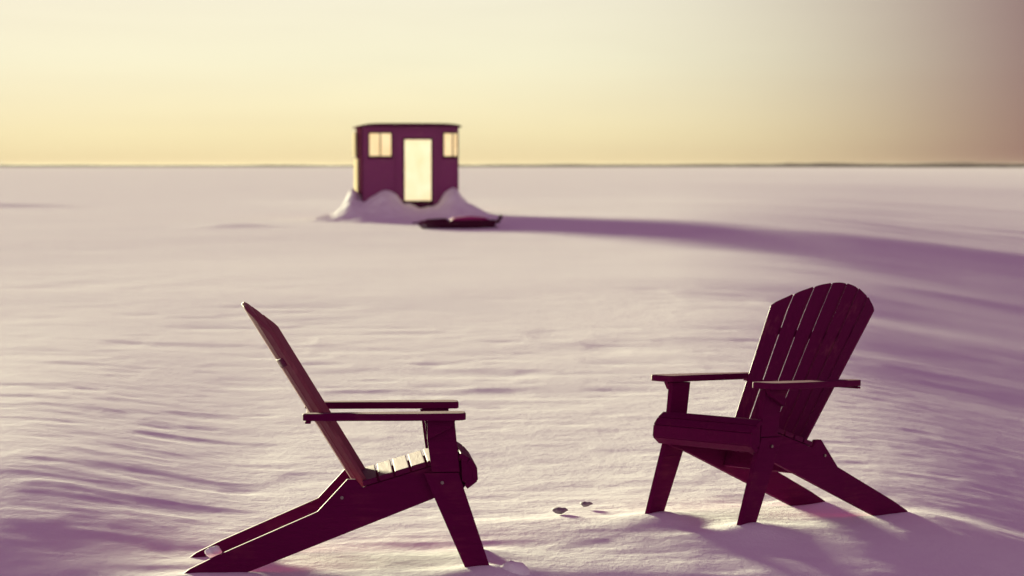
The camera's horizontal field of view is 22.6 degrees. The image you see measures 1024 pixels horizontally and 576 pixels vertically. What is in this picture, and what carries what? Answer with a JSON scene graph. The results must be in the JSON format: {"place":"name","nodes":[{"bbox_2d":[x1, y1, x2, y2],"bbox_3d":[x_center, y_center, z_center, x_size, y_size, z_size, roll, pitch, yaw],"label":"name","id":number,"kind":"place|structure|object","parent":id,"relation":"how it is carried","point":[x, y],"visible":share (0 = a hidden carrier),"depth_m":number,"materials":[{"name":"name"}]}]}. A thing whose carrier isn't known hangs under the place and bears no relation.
{"place":"outdoors","nodes":[
{"label":"outdoors","id":0,"kind":"place"},
{"bbox_2d":[0,167,1023,575],"bbox_3d":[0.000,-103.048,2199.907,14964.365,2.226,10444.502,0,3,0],"label":"snow field","id":1,"kind":"structure","parent":0,"point":[152,411],"depth_m":18.52,"materials":[{"name":"white snow"}]},
{"bbox_2d":[183,302,488,573],"bbox_3d":[-0.612,0.518,8.783,1.082,0.946,0.642,0,2,-4],"label":"adirondack chair","id":2,"kind":"object","parent":1,"relation":"on","point":[357,494],"visible":1,"depth_m":8.58,"materials":[{"name":"paint"}]},
{"bbox_2d":[205,546,221,557],"bbox_3d":[-1.005,0.887,8.609,0.053,0.043,0.045,-1,3,-27],"label":"snow clump","id":3,"kind":"object","parent":2,"relation":"on","point":[211,552],"visible":1,"depth_m":8.59,"materials":[{"name":"white snow"}]},
{"bbox_2d":[305,188,490,223],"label":"snow bank","id":4,"kind":"structure","parent":1,"relation":"on","point":[386,206],"depth_m":60.36,"materials":[{"name":"white snow"}]},
{"bbox_2d":[353,123,461,207],"bbox_3d":[-2.588,-2.802,62.320,2.445,2.377,2.710,0,3,-7],"label":"ice fishing hut","id":5,"kind":"object","parent":1,"relation":"on","point":[416,164],"visible":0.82,"depth_m":61.14,"materials":[{"name":"purple"}]},
{"bbox_2d":[358,133,359,155],"bbox_3d":[-3.698,-3.465,61.920,0.016,0.560,0.550,0,3,-7],"label":"side window","id":6,"kind":"structure","parent":5,"relation":"in","point":[358,133],"depth_m":61.84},
{"bbox_2d":[368,132,392,157],"bbox_3d":[-3.139,-3.401,61.000,0.600,0.626,0.076,0,3,-7],"label":"window","id":7,"kind":"structure","parent":5,"relation":"in","point":[379,143],"depth_m":61.03,"materials":[{"name":"beige"}]},
{"bbox_2d":[403,138,432,204],"bbox_3d":[-2.245,-2.788,61.158,0.726,1.596,0.083,0,3,-7],"label":"door","id":8,"kind":"structure","parent":5,"relation":"in","point":[417,152],"depth_m":61.17,"materials":[{"name":"beige"}]},
{"bbox_2d":[442,132,458,157],"bbox_3d":[-1.476,-3.412,61.219,0.388,0.626,0.076,0,3,-7],"label":"window","id":9,"kind":"structure","parent":5,"relation":"in","point":[450,139],"depth_m":61.23,"materials":[{"name":"beige"}]},
{"bbox_2d":[412,215,502,228],"bbox_3d":[-1.152,-1.385,53.894,1.898,0.301,0.520,0,3,-4],"label":"cargo sled","id":10,"kind":"object","parent":1,"relation":"on","point":[469,222],"visible":0.91,"depth_m":53.67,"materials":[{"name":"black plastic"}]},
{"bbox_2d":[501,560,530,574],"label":"snow clump","id":11,"kind":"object","parent":1,"relation":"on","point":[520,568],"visible":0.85,"depth_m":8.54,"materials":[{"name":"white snow"}]},
{"bbox_2d":[552,507,567,513],"bbox_3d":[0.184,0.861,9.905,0.059,0.028,0.060,2,3,31],"label":"ice clod","id":12,"kind":"object","parent":1,"relation":"on","point":[558,510],"visible":1,"depth_m":9.88,"materials":[{"name":"grey ice"}]},
{"bbox_2d":[580,501,592,506],"bbox_3d":[0.293,0.852,10.088,0.045,0.021,0.041,-2,3,-35],"label":"ice clod","id":13,"kind":"object","parent":1,"relation":"on","point":[584,504],"visible":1,"depth_m":10.08,"materials":[{"name":"grey ice"}]},
{"bbox_2d":[645,282,907,524],"bbox_3d":[1.056,0.450,9.857,1.082,0.946,0.642,0,1,-43],"label":"adirondack chair","id":14,"kind":"object","parent":1,"relation":"on","point":[762,447],"visible":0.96,"depth_m":9.79,"materials":[{"name":"paint"}]},
{"bbox_2d":[0,162,1023,166],"bbox_3d":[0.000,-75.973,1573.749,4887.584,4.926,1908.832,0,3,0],"label":"shore","id":15,"kind":"structure","parent":0,"point":[957,164],"depth_m":2388.83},
{"bbox_2d":[0,0,1023,164],"label":"sky","id":16,"kind":"structure","parent":0,"point":[91,82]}
]}

